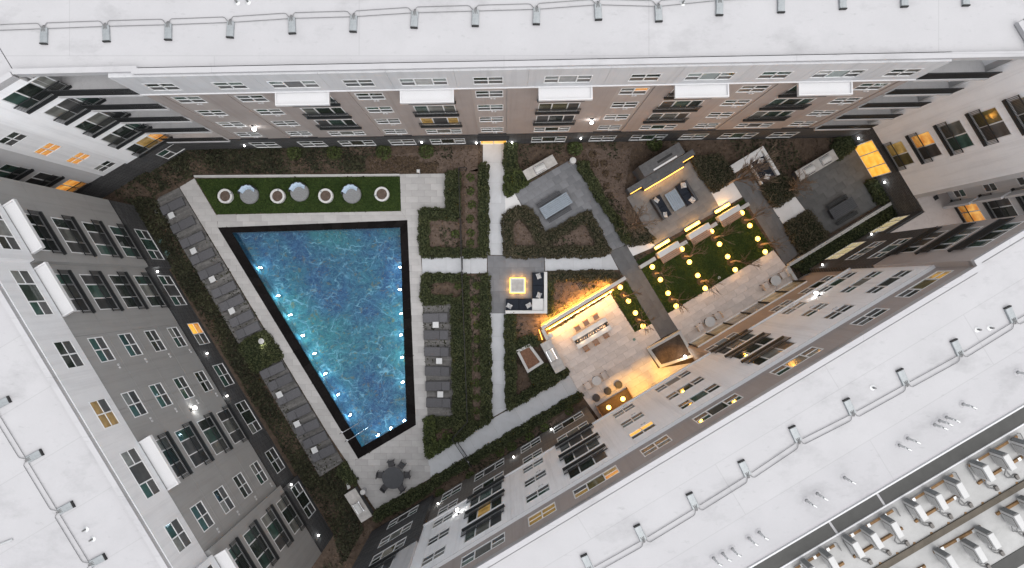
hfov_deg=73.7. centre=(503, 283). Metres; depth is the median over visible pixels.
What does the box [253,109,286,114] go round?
window
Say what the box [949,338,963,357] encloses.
roof anchor
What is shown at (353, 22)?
roof anchor
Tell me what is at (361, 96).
window
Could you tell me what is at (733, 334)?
window
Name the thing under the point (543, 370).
hedge
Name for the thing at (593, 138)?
window
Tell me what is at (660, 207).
sofa
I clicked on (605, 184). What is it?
shrub
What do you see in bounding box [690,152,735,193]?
hedge
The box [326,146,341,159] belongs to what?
shrub
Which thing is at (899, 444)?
vent pipe
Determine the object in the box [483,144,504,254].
path
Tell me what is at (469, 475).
shrub
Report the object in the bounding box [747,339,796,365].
window
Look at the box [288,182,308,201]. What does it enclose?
round daybed
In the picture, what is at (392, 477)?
round table
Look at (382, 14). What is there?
roof pipe
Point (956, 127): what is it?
window
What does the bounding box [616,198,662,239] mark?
bare tree
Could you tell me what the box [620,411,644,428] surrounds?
window
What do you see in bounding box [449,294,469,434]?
hedge
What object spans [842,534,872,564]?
condenser
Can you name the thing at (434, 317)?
sun lounger
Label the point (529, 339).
hedge
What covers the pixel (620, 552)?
roof pipe
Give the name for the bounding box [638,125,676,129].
window
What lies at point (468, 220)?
shrub
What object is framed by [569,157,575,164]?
waste bin
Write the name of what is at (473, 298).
shrub
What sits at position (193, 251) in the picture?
side table
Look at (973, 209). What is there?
window
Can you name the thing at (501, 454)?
shrub
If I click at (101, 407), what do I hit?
window
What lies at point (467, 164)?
mulch bed
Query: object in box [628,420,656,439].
window
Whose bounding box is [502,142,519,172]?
hedge
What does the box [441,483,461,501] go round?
window
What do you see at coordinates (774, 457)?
roof pipe
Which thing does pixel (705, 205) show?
patio
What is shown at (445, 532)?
window
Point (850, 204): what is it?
dining table
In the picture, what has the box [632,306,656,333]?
sapling
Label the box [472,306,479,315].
shrub
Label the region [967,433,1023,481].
refrigerant pipe
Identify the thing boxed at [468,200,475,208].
shrub
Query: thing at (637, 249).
landing
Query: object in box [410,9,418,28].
roof anchor
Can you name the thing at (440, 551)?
window
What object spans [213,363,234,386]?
window
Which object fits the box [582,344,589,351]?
chair
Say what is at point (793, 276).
garden wall
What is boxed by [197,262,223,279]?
sun lounger
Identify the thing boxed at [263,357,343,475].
lounger deck
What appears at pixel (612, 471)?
window
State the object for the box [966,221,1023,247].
window
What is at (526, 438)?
shrub
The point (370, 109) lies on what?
window
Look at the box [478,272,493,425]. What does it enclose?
hedge
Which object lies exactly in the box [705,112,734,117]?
window
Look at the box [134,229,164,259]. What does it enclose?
window
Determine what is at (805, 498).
vent pipe
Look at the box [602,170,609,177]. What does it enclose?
shrub
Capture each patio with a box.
[515,161,624,249]
[627,161,718,245]
[794,149,875,232]
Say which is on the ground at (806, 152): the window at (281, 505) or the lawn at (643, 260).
the lawn at (643, 260)
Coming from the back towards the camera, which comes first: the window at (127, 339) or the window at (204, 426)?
the window at (204, 426)
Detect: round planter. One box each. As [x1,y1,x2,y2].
[217,189,233,203]
[270,189,285,203]
[318,188,333,202]
[374,187,389,201]
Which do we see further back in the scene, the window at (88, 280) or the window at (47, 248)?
the window at (88, 280)
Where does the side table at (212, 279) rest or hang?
on the lounger deck at (183, 212)
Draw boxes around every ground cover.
[114,137,873,567]
[127,195,363,566]
[134,147,365,195]
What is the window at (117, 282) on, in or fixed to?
in the apartment building at (112, 373)
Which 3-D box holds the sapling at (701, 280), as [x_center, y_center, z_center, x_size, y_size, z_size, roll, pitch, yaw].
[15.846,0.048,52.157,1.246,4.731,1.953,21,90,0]
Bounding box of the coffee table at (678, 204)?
[664,189,684,211]
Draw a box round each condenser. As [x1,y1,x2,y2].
[800,558,814,567]
[819,548,839,567]
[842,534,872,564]
[860,525,891,555]
[880,514,909,545]
[903,498,934,528]
[924,487,953,519]
[933,547,958,567]
[943,476,973,507]
[961,538,991,567]
[969,459,999,490]
[974,525,1004,555]
[989,449,1019,479]
[999,507,1023,536]
[1009,437,1023,458]
[1017,495,1023,508]
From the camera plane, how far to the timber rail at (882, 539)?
35.22 m
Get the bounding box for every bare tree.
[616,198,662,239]
[726,141,782,192]
[784,167,817,197]
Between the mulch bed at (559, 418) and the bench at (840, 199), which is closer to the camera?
the bench at (840, 199)
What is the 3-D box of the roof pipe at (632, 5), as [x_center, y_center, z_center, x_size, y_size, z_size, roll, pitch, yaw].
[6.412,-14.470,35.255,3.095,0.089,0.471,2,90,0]
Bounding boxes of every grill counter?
[344,486,372,522]
[523,154,557,179]
[540,339,565,372]
[791,149,838,180]
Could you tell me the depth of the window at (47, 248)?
40.55 m
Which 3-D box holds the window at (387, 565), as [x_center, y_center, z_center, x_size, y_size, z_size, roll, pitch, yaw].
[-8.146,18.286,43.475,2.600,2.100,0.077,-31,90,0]
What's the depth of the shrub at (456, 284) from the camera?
54.36 m
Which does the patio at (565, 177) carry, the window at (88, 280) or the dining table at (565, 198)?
the dining table at (565, 198)
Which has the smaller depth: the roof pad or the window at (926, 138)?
the roof pad
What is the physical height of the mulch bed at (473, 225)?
0.001 m
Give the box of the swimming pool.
[218,220,415,458]
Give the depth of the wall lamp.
45.78 m
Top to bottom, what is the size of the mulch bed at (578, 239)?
0.001 m
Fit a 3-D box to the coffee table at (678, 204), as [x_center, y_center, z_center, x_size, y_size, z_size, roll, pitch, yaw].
[13.543,-6.658,54.295,0.995,0.400,1.560,-31,90,0]
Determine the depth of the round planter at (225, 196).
54.18 m
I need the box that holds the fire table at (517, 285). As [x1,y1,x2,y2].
[510,278,524,292]
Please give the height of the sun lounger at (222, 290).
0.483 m
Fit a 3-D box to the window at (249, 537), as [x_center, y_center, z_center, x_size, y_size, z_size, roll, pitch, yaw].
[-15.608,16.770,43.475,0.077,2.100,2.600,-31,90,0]
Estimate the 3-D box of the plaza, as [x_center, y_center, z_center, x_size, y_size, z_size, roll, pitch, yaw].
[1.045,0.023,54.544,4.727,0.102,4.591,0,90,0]
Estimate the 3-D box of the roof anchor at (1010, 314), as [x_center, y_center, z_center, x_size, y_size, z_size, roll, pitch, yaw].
[26.200,1.623,35.227,0.370,0.237,0.992,-25,90,0]
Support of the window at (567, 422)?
in the apartment building at (751, 384)
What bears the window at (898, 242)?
in the apartment building at (751, 384)
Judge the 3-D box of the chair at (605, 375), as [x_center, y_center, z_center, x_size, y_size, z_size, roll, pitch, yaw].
[7.977,7.205,54.006,0.506,0.978,0.506,-31,90,0]
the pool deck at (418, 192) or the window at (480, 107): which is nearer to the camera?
the window at (480, 107)
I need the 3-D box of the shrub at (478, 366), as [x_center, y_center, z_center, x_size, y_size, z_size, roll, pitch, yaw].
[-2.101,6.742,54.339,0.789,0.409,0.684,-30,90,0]
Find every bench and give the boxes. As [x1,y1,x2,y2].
[537,191,560,207]
[548,206,571,222]
[653,238,681,263]
[683,220,712,243]
[713,202,742,226]
[827,194,847,208]
[836,210,857,224]
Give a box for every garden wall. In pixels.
[194,174,399,176]
[539,276,625,340]
[638,257,655,268]
[677,240,687,248]
[707,222,717,230]
[739,202,749,211]
[785,265,797,279]
[786,202,891,265]
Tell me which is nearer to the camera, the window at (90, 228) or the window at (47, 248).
the window at (47, 248)
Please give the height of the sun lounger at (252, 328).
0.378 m
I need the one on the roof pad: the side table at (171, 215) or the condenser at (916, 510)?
the condenser at (916, 510)
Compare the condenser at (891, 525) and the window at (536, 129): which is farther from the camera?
the window at (536, 129)
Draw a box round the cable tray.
[874,480,1023,567]
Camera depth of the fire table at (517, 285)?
54.04 m
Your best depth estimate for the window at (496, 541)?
37.15 m
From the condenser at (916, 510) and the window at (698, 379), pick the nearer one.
the condenser at (916, 510)
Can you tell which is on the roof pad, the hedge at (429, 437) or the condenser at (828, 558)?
the condenser at (828, 558)
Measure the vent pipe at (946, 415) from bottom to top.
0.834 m
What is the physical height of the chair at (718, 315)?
0.978 m
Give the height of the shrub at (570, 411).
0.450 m
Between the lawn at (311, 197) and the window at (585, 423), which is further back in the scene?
the lawn at (311, 197)
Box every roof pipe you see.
[0,23,40,30]
[0,416,25,458]
[23,461,56,510]
[44,21,102,28]
[55,512,88,562]
[107,19,164,26]
[169,17,227,24]
[231,13,288,21]
[292,11,350,18]
[354,7,410,16]
[415,5,472,12]
[480,3,533,10]
[537,0,595,8]
[595,541,642,567]
[599,0,655,6]
[646,509,695,541]
[659,0,715,5]
[698,477,747,509]
[752,442,798,477]
[801,415,852,443]
[855,386,905,416]
[909,355,960,386]
[963,323,1013,356]
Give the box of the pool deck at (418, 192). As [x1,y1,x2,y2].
[180,174,446,508]
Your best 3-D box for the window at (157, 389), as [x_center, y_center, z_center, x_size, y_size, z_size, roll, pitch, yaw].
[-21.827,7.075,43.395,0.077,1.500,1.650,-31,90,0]
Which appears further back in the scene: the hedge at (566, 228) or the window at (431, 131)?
the hedge at (566, 228)
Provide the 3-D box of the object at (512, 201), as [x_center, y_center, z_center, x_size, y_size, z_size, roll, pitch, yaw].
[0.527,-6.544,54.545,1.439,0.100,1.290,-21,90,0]
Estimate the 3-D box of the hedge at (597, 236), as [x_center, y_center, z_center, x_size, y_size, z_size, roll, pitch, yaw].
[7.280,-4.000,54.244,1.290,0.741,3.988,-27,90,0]
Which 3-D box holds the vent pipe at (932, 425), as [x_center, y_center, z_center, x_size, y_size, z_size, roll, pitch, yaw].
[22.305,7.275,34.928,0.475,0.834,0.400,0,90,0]
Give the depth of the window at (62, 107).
40.20 m
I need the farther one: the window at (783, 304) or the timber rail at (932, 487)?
the window at (783, 304)
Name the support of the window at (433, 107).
in the apartment building at (750, 69)
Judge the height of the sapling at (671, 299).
5.350 m
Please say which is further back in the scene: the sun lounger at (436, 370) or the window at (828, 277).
the sun lounger at (436, 370)
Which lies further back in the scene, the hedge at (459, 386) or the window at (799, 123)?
the hedge at (459, 386)
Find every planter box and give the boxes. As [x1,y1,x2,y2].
[516,344,543,372]
[646,330,692,367]
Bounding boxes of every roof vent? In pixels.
[81,526,88,531]
[88,536,95,541]
[870,384,876,390]
[974,326,981,332]
[987,325,994,330]
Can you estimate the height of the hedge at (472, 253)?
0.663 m
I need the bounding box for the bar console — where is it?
[595,387,632,415]
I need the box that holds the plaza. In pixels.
[488,256,544,312]
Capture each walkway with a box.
[611,245,677,337]
[734,170,798,263]
[747,404,1023,567]
[991,546,1023,567]
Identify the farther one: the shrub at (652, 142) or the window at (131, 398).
the shrub at (652, 142)
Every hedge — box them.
[237,330,283,373]
[336,461,358,486]
[372,480,434,521]
[416,215,430,258]
[418,206,461,221]
[419,272,430,306]
[422,415,436,459]
[425,246,462,258]
[426,293,454,305]
[428,272,463,283]
[430,391,584,487]
[430,414,454,429]
[432,434,456,454]
[443,168,461,212]
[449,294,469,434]
[453,419,483,442]
[461,247,482,258]
[461,272,474,422]
[476,161,490,258]
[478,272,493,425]
[500,205,522,257]
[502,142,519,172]
[502,168,530,197]
[503,312,517,409]
[504,244,604,260]
[506,367,569,411]
[513,333,541,352]
[514,205,546,246]
[528,363,555,383]
[541,209,589,246]
[547,268,621,282]
[547,277,555,317]
[576,160,631,244]
[585,210,611,256]
[626,223,656,247]
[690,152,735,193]
[761,174,798,208]
[784,209,829,254]
[792,203,896,274]
[829,136,856,160]
[864,178,890,205]
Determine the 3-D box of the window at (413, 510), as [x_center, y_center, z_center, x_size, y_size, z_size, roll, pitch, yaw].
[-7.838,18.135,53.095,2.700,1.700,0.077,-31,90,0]
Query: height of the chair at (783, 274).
0.978 m
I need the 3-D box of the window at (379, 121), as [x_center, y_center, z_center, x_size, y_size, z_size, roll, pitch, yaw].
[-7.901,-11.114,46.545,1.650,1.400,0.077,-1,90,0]
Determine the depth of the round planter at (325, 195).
54.18 m
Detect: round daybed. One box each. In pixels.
[237,184,258,203]
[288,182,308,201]
[341,184,360,203]
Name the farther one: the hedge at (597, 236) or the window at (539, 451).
the hedge at (597, 236)
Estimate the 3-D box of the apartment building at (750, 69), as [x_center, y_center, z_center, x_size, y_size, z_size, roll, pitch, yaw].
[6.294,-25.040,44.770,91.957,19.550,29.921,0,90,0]
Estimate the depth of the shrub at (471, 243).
54.35 m
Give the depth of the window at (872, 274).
43.52 m
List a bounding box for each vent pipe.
[710,554,722,566]
[719,549,731,561]
[728,545,741,556]
[745,534,758,545]
[755,528,768,540]
[802,496,817,507]
[813,490,828,500]
[840,474,855,484]
[895,441,911,451]
[904,434,920,444]
[930,421,947,430]
[935,417,953,426]
[942,413,960,422]
[959,400,977,409]
[1013,368,1023,375]
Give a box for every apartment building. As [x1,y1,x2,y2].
[0,0,1023,149]
[0,49,186,197]
[0,177,332,567]
[352,211,1023,567]
[852,20,1023,232]
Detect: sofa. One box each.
[505,272,546,313]
[649,194,671,220]
[675,180,697,206]
[729,146,779,184]
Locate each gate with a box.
[452,438,471,467]
[461,258,462,272]
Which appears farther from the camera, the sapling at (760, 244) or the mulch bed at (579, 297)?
the mulch bed at (579, 297)
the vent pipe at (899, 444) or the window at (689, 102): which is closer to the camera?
the vent pipe at (899, 444)
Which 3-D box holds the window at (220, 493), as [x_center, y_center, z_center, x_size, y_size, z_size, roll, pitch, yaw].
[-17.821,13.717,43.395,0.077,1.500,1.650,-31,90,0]
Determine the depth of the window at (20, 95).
37.00 m
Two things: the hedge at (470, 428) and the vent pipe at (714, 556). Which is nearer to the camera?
the vent pipe at (714, 556)
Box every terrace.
[547,294,689,417]
[668,250,791,342]
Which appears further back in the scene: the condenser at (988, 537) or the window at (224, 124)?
the window at (224, 124)
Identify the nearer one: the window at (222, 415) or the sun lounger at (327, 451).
the window at (222, 415)
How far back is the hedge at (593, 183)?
53.98 m
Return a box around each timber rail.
[795,544,834,567]
[849,509,893,536]
[853,527,903,557]
[911,474,953,500]
[914,495,957,522]
[933,525,980,553]
[968,435,1017,466]
[976,455,1022,484]
[995,500,1018,515]
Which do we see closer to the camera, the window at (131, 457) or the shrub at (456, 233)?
the window at (131, 457)
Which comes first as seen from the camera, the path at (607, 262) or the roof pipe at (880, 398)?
the roof pipe at (880, 398)
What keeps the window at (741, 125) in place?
in the apartment building at (750, 69)
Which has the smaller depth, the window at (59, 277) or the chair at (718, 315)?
the window at (59, 277)
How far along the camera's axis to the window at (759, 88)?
40.32 m
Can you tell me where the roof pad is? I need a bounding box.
[785,426,1023,567]
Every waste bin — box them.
[360,487,366,494]
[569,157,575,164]
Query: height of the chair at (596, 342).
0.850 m
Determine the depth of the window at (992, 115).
40.18 m
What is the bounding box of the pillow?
[689,197,695,202]
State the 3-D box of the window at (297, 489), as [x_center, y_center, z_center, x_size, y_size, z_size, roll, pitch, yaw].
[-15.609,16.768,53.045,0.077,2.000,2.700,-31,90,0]
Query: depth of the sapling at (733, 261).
52.02 m
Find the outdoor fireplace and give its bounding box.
[625,142,694,194]
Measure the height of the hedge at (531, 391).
0.868 m
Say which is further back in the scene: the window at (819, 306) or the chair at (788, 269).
the chair at (788, 269)
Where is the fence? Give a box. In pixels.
[452,167,467,438]
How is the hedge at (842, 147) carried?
on the ground at (806, 152)
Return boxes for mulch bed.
[369,149,477,171]
[429,220,457,247]
[464,169,478,248]
[470,277,482,418]
[512,219,593,247]
[516,316,538,338]
[517,411,569,447]
[540,279,612,325]
[585,149,630,222]
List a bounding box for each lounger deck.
[157,188,263,343]
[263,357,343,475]
[423,303,453,416]
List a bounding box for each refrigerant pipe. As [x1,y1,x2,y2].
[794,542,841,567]
[843,507,900,555]
[905,472,960,519]
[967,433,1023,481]
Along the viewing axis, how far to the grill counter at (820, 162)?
53.62 m
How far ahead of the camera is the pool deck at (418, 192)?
54.49 m
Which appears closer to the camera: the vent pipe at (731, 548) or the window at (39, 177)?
the vent pipe at (731, 548)
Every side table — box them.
[167,211,175,218]
[189,247,198,254]
[208,275,217,282]
[228,307,234,314]
[275,391,282,397]
[293,420,301,427]
[311,446,317,453]
[433,322,438,327]
[436,358,441,363]
[437,391,442,396]
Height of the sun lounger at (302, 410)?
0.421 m
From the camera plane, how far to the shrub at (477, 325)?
54.35 m
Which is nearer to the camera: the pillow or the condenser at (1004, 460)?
the condenser at (1004, 460)
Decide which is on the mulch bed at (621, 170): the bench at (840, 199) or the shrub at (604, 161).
the shrub at (604, 161)
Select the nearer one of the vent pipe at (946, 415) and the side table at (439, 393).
the vent pipe at (946, 415)
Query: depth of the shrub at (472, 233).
54.37 m
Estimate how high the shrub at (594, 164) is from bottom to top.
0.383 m
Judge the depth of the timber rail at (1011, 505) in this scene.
35.22 m
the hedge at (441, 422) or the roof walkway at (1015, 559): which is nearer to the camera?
the roof walkway at (1015, 559)
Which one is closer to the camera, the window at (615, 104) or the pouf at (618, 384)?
the window at (615, 104)
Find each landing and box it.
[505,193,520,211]
[627,243,654,255]
[712,182,741,206]
[773,197,804,223]
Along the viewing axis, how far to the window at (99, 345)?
40.28 m
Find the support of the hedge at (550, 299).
on the ground at (806, 152)
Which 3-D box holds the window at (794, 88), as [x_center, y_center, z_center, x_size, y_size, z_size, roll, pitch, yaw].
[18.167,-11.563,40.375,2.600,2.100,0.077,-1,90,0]
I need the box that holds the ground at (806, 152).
[102,138,923,567]
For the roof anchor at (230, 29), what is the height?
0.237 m
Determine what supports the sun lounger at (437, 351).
on the lounger deck at (441, 411)
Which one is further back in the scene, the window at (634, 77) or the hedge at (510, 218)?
the hedge at (510, 218)
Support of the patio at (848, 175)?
on the ground at (806, 152)
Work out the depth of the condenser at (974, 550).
34.49 m
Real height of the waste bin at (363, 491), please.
0.810 m
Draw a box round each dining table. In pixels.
[539,192,572,218]
[571,317,611,348]
[827,197,857,219]
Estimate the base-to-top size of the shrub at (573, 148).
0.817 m
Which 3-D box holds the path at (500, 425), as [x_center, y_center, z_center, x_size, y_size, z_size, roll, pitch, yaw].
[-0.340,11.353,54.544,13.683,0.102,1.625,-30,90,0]
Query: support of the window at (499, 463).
in the apartment building at (751, 384)
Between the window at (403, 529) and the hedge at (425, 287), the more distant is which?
the hedge at (425, 287)
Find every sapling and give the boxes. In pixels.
[620,286,641,304]
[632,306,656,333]
[652,265,679,290]
[668,291,702,314]
[681,240,707,259]
[697,273,725,296]
[710,222,740,244]
[727,253,759,266]
[741,192,773,223]
[757,235,791,251]
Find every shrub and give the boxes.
[286,147,302,160]
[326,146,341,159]
[375,145,391,160]
[418,145,433,158]
[435,488,444,496]
[451,229,459,237]
[454,282,461,289]
[466,173,474,181]
[466,186,474,195]
[466,215,474,223]
[466,228,475,236]
[466,238,474,246]
[466,471,474,478]
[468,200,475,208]
[471,294,479,302]
[472,282,479,289]
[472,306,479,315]
[472,378,479,387]
[473,320,479,329]
[473,335,479,343]
[473,364,481,371]
[473,393,480,401]
[473,406,479,413]
[495,448,504,456]
[507,441,516,451]
[525,432,533,441]
[540,423,548,431]
[565,407,573,415]
[567,141,582,155]
[577,282,586,290]
[588,150,595,157]
[592,161,598,167]
[600,160,607,166]
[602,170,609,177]
[603,182,609,189]
[614,173,621,180]
[646,139,662,151]
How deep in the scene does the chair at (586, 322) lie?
54.03 m
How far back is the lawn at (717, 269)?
54.51 m
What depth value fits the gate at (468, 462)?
53.42 m
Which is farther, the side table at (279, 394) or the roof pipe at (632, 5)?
the side table at (279, 394)
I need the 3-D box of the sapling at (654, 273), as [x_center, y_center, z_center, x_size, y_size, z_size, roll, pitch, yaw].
[12.295,-0.672,52.179,1.577,4.685,1.936,-35,90,0]
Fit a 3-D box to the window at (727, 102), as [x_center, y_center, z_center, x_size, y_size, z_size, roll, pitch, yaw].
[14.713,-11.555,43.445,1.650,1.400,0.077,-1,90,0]
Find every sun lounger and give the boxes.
[159,196,185,215]
[170,215,195,234]
[179,230,205,248]
[189,247,215,265]
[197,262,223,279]
[211,280,236,298]
[218,293,244,311]
[228,309,254,327]
[235,321,260,339]
[260,361,285,379]
[267,372,293,391]
[276,387,301,405]
[286,403,311,421]
[294,418,320,436]
[302,430,328,448]
[310,444,335,462]
[423,313,447,322]
[424,330,447,339]
[424,347,448,356]
[425,366,449,375]
[425,381,449,390]
[426,398,450,407]
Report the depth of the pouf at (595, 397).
54.06 m
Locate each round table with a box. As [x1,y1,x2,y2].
[382,467,403,488]
[592,376,600,385]
[704,317,714,326]
[769,275,780,285]
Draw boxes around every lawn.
[196,176,400,213]
[611,282,650,331]
[637,200,744,264]
[642,208,771,312]
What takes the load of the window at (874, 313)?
in the apartment building at (751, 384)
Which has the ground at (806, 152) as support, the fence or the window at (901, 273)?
the fence
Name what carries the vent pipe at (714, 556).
on the apartment building at (751, 384)
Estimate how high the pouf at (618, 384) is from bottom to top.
0.440 m
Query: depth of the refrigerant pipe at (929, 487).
35.13 m
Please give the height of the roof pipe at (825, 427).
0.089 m
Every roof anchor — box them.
[0,396,11,407]
[24,449,44,462]
[39,25,48,44]
[56,500,75,514]
[88,553,107,566]
[102,23,110,42]
[164,21,172,40]
[226,19,234,38]
[288,15,295,34]
[349,13,357,32]
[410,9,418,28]
[472,7,478,26]
[533,6,539,25]
[580,553,592,567]
[594,1,601,20]
[633,523,646,542]
[654,3,662,22]
[685,491,698,510]
[715,0,723,15]
[737,459,750,477]
[777,0,784,13]
[788,425,801,443]
[838,0,846,9]
[842,397,855,416]
[896,368,909,386]
[900,0,908,7]
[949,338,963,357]
[961,0,970,6]
[1003,305,1017,323]
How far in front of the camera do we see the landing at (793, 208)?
54.50 m
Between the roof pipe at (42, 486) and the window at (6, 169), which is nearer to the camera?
the roof pipe at (42, 486)
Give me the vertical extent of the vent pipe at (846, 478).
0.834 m
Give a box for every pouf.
[592,394,599,401]
[604,387,611,394]
[614,381,621,388]
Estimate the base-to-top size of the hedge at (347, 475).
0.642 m
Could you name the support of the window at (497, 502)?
in the apartment building at (751, 384)
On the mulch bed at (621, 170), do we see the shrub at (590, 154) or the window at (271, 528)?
the shrub at (590, 154)
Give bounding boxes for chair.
[375,470,383,478]
[379,484,387,492]
[387,458,394,466]
[398,460,405,468]
[398,483,405,493]
[404,471,410,478]
[574,324,580,331]
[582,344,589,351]
[583,319,589,325]
[583,382,591,390]
[592,313,599,319]
[592,338,599,345]
[600,370,609,378]
[603,332,609,338]
[695,323,703,331]
[712,311,723,319]
[759,282,769,290]
[778,270,790,278]
[782,268,791,273]
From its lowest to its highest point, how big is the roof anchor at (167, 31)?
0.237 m
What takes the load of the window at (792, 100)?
in the apartment building at (750, 69)
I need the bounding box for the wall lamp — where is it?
[190,405,196,411]
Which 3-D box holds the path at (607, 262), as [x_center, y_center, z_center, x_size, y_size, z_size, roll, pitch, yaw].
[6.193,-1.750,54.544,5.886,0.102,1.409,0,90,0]
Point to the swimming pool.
(337, 296)
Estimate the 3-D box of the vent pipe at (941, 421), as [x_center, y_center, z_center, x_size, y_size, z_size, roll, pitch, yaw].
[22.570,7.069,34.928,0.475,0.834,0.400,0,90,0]
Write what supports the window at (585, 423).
in the apartment building at (751, 384)
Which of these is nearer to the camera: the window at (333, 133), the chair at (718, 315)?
the window at (333, 133)
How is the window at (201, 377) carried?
in the apartment building at (112, 373)
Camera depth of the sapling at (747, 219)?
51.42 m
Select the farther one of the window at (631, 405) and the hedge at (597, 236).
the hedge at (597, 236)
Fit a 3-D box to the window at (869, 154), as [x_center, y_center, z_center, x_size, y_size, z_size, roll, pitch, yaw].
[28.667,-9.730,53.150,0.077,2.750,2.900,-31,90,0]
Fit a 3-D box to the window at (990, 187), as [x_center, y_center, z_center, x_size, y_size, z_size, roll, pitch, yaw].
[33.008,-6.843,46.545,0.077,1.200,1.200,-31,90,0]
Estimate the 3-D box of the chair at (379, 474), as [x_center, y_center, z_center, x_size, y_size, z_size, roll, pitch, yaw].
[-9.830,15.121,54.028,0.484,0.935,0.484,8,90,0]
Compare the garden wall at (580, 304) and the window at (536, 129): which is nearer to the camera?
the window at (536, 129)
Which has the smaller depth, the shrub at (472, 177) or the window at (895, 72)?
the window at (895, 72)
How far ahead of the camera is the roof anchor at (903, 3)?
35.20 m
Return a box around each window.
[0,131,28,146]
[0,164,27,178]
[0,213,22,250]
[1,76,66,109]
[8,269,54,315]
[24,172,59,185]
[25,213,60,251]
[32,142,62,156]
[43,98,100,121]
[51,217,91,253]
[52,340,85,368]
[55,179,85,191]
[55,273,90,311]
[64,152,91,164]
[74,112,126,134]
[79,274,118,309]
[81,221,118,255]
[87,336,115,362]
[89,397,120,428]
[93,160,116,171]
[100,124,148,145]
[108,225,141,256]
[108,275,141,307]
[117,333,143,356]
[119,447,160,499]
[121,390,147,417]
[124,134,168,154]
[133,275,165,306]
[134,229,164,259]
[142,83,181,90]
[144,329,166,351]
[149,382,172,407]
[156,144,183,158]
[156,436,187,477]
[157,275,186,305]
[163,517,192,552]
[167,327,187,347]
[171,96,207,103]
[173,376,194,399]
[174,425,209,467]
[187,322,209,344]
[190,500,214,531]
[194,110,228,115]
[194,370,213,391]
[197,416,228,454]
[210,82,249,89]
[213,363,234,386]
[213,485,234,513]
[215,122,246,126]
[216,408,245,443]
[228,542,250,567]
[232,472,252,498]
[233,132,261,136]
[234,95,269,101]
[235,400,261,433]
[243,525,274,567]
[249,142,280,147]
[250,461,267,484]
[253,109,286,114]
[260,509,289,551]
[265,447,284,473]
[266,80,320,88]
[270,121,300,125]
[276,495,302,534]
[285,131,311,135]
[291,481,315,518]
[297,141,327,146]
[300,107,348,115]
[314,119,358,126]
[327,131,365,135]
[337,140,376,145]
[341,79,375,86]
[354,93,385,99]
[365,107,393,112]
[369,536,406,565]
[374,119,401,123]
[374,554,394,567]
[378,521,412,547]
[383,129,407,133]
[386,505,418,529]
[388,140,416,144]
[398,78,447,85]
[413,105,456,113]
[419,117,459,124]
[420,545,445,567]
[425,129,461,133]
[426,526,449,546]
[429,139,465,143]
[431,510,453,529]
[437,498,457,515]
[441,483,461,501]
[460,532,504,567]
[463,509,501,543]
[466,494,501,524]
[469,483,501,507]
[472,77,502,84]
[473,471,503,492]
[474,458,503,481]
[475,90,502,97]
[477,104,502,110]
[479,117,502,121]
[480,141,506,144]
[481,127,502,131]
[520,436,540,452]
[522,448,542,463]
[522,457,543,473]
[524,468,546,487]
[525,483,549,503]
[528,502,556,526]
[531,137,566,142]
[534,127,569,131]
[535,115,574,122]
[538,103,579,111]
[543,75,592,82]
[552,411,583,433]
[557,420,587,441]
[558,427,593,452]
[562,437,600,464]
[567,448,607,478]
[572,465,619,498]
[588,136,616,140]
[597,125,621,129]
[603,114,629,119]
[610,102,638,107]
[612,403,635,418]
[618,88,649,94]
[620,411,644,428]
[627,74,661,81]
[628,135,666,140]
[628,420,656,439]
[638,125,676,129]
[639,434,671,456]
[646,113,690,120]
[654,370,691,392]
[657,100,704,109]
[665,376,705,400]
[676,382,720,409]
[677,134,708,139]
[682,72,736,80]
[692,393,742,423]
[693,123,719,127]
[704,332,738,351]
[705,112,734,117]
[715,332,756,354]
[717,133,757,138]
[719,100,750,105]
[731,336,774,359]
[733,123,774,127]
[735,85,770,92]
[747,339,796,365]
[749,111,794,118]
[755,71,793,78]
[764,98,816,107]
[765,132,799,137]
[769,300,794,311]
[769,346,822,375]
[780,301,807,314]
[783,84,796,93]
[788,121,816,125]
[797,275,835,293]
[799,303,830,316]
[805,110,837,115]
[809,70,866,77]
[817,271,858,291]
[822,304,855,319]
[824,241,865,259]
[827,97,862,103]
[837,271,883,292]
[845,240,886,259]
[850,308,888,325]
[853,83,889,89]
[855,140,890,177]
[864,269,914,293]
[868,237,912,257]
[869,215,908,232]
[880,69,922,76]
[886,140,914,167]
[895,270,953,297]
[901,230,948,252]
[911,130,942,159]
[930,226,982,250]
[939,119,974,151]
[952,189,966,197]
[957,204,985,221]
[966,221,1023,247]
[971,106,1011,141]
[982,183,997,192]
[987,198,1018,217]
[1008,96,1023,126]
[1015,176,1023,185]
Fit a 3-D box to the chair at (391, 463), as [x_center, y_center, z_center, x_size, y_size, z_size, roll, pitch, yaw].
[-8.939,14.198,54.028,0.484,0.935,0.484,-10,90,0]
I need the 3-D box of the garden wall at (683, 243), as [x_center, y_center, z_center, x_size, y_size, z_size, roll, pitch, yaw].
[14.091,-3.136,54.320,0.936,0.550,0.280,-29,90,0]
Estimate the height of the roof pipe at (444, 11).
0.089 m
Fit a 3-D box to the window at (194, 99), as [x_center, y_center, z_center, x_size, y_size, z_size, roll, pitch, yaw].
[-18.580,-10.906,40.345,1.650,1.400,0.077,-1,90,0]
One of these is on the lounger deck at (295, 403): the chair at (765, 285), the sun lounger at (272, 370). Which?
the sun lounger at (272, 370)
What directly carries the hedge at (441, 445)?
on the ground at (806, 152)
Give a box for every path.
[422,256,486,273]
[428,376,577,476]
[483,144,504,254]
[489,313,505,416]
[545,254,617,270]

